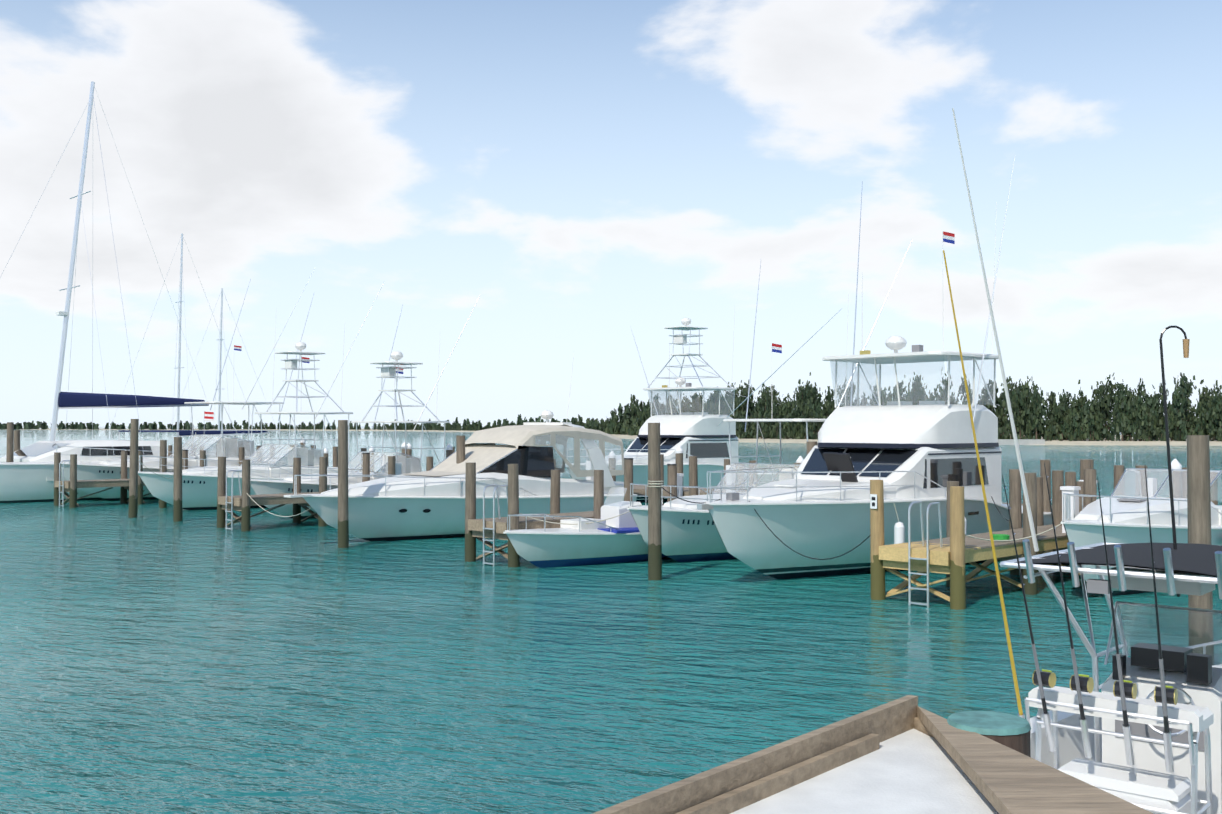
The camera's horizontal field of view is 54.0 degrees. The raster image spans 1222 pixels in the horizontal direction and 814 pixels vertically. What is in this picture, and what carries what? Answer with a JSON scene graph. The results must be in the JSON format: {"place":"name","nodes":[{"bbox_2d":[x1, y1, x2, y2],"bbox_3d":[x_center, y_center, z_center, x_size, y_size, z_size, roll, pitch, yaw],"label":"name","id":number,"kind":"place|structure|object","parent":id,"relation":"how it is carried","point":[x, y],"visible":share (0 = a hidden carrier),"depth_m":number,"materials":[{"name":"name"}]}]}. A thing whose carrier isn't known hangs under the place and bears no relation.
{"place":"outdoors","nodes":[
{"label":"outdoors","id":0,"kind":"place"},
{"bbox_2d":[0,426,1221,813],"bbox_3d":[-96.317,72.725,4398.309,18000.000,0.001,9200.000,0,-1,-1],"label":"water","id":1,"kind":"structure","parent":0,"point":[154,658],"depth_m":18.86,"materials":[{"name":"teal liquid"}]},
{"bbox_2d":[0,420,212,429],"bbox_3d":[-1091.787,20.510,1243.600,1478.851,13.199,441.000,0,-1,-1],"label":"distant trees","id":2,"kind":"object","parent":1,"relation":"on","point":[82,426],"visible":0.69,"depth_m":1108.67,"materials":[{"name":"green plant"}]},
{"bbox_2d":[0,81,213,502],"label":"sailboat","id":3,"kind":"object","parent":1,"relation":"on","point":[27,475],"visible":0.46,"depth_m":60.80,"materials":[{"name":"white"}]},
{"bbox_2d":[53,272,312,500],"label":"express boat","id":4,"kind":"object","parent":1,"relation":"on","point":[226,447],"visible":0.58,"depth_m":59.98,"materials":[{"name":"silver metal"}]},
{"bbox_2d":[107,233,264,456],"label":"sail boat","id":5,"kind":"object","parent":1,"relation":"on","point":[187,434],"visible":0.02,"depth_m":83.29,"materials":[{"name":"silver metal"}]},
{"bbox_2d":[167,288,286,464],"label":"sail boat","id":6,"kind":"object","parent":1,"relation":"on","point":[245,432],"visible":0.06,"depth_m":94.77,"materials":[{"name":"silver metal"}]},
{"bbox_2d":[138,283,383,509],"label":"express boat","id":7,"kind":"object","parent":1,"relation":"on","point":[199,488],"visible":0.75,"depth_m":52.90,"materials":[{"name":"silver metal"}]},
{"bbox_2d":[250,296,479,518],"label":"sportfishing boat","id":8,"kind":"object","parent":1,"relation":"on","point":[310,483],"visible":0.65,"depth_m":48.76,"materials":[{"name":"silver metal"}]},
{"bbox_2d":[284,358,637,540],"bbox_3d":[-4.995,1.334,40.215,12.951,6.751,4.063,1,-1,-44],"label":"motor yacht","id":9,"kind":"object","parent":1,"relation":"on","point":[423,505],"visible":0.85,"depth_m":39.48,"materials":[{"name":"white plastic"}]},
{"bbox_2d":[503,487,669,567],"bbox_3d":[0.040,3.388,32.454,7.513,2.400,2.464,1,-1,-44],"label":"small motorboat","id":10,"kind":"object","parent":1,"relation":"on","point":[618,539],"visible":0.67,"depth_m":31.04,"materials":[{"name":"white plastic"}]},
{"bbox_2d":[6,419,1217,665],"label":"docks","id":11,"kind":"object","parent":1,"relation":"in","point":[954,551],"visible":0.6,"depth_m":30.78,"materials":[{"name":"brown wood"}]},
{"bbox_2d":[138,448,1156,559],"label":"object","id":12,"kind":"object","parent":11,"relation":"on","point":[899,532],"visible":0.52,"depth_m":28.00,"materials":[{"name":"white plastic"}]},
{"bbox_2d":[561,313,836,501],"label":"fishing boat","id":13,"kind":"object","parent":1,"relation":"on","point":[703,436],"visible":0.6,"depth_m":58.36,"materials":[{"name":"white plastic"}]},
{"bbox_2d":[627,239,912,561],"bbox_3d":[4.382,-0.133,34.430,11.015,9.503,5.601,1,-1,-44],"label":"express boat","id":14,"kind":"object","parent":1,"relation":"on","point":[689,532],"visible":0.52,"depth_m":31.78,"materials":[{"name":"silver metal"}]},
{"bbox_2d":[592,695,1153,813],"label":"dock","id":15,"kind":"object","parent":1,"relation":"in","point":[907,754],"visible":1,"depth_m":4.93,"materials":[{"name":"brown"}]},
{"bbox_2d":[697,156,1051,578],"bbox_3d":[6.854,-1.057,31.268,13.701,11.252,4.788,1,-1,-44],"label":"yacht","id":16,"kind":"object","parent":1,"relation":"on","point":[907,452],"visible":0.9,"depth_m":29.96,"materials":[{"name":"white plastic"}]},
{"bbox_2d":[943,108,1221,813],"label":"fishing boat","id":17,"kind":"object","parent":1,"relation":"on","point":[1143,729],"visible":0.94,"depth_m":9.53,"materials":[{"name":"grey plastic"}]},
{"bbox_2d":[1159,326,1189,596],"bbox_3d":[4.836,0.468,10.266,0.239,2.333,0.143,1,-1,-30],"label":"boat gaff pole","id":18,"kind":"object","parent":17,"relation":"attached to","point":[1186,341],"visible":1,"depth_m":10.29,"materials":[{"name":"metal"}]},
{"bbox_2d":[1061,468,1221,596],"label":"cuddy boat","id":19,"kind":"object","parent":1,"relation":"on","point":[1125,519],"visible":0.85,"depth_m":25.51,"materials":[{"name":"white plastic"}]},
{"bbox_2d":[0,0,1221,425],"label":"sky","id":20,"kind":"structure","parent":0,"point":[588,171],"materials":[{"name":"blue"}]},
{"bbox_2d":[209,429,1221,445],"bbox_3d":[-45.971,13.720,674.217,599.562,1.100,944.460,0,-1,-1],"label":"shore sand","id":21,"kind":"structure","parent":0,"point":[1041,441],"depth_m":228.24,"materials":[{"name":"beige sand"}]},
{"bbox_2d":[211,368,1221,440],"bbox_3d":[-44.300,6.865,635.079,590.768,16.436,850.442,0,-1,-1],"label":"shore trees","id":22,"kind":"object","parent":21,"relation":"on","point":[1129,414],"visible":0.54,"depth_m":248.95,"materials":[{"name":"green plant"}]}
]}

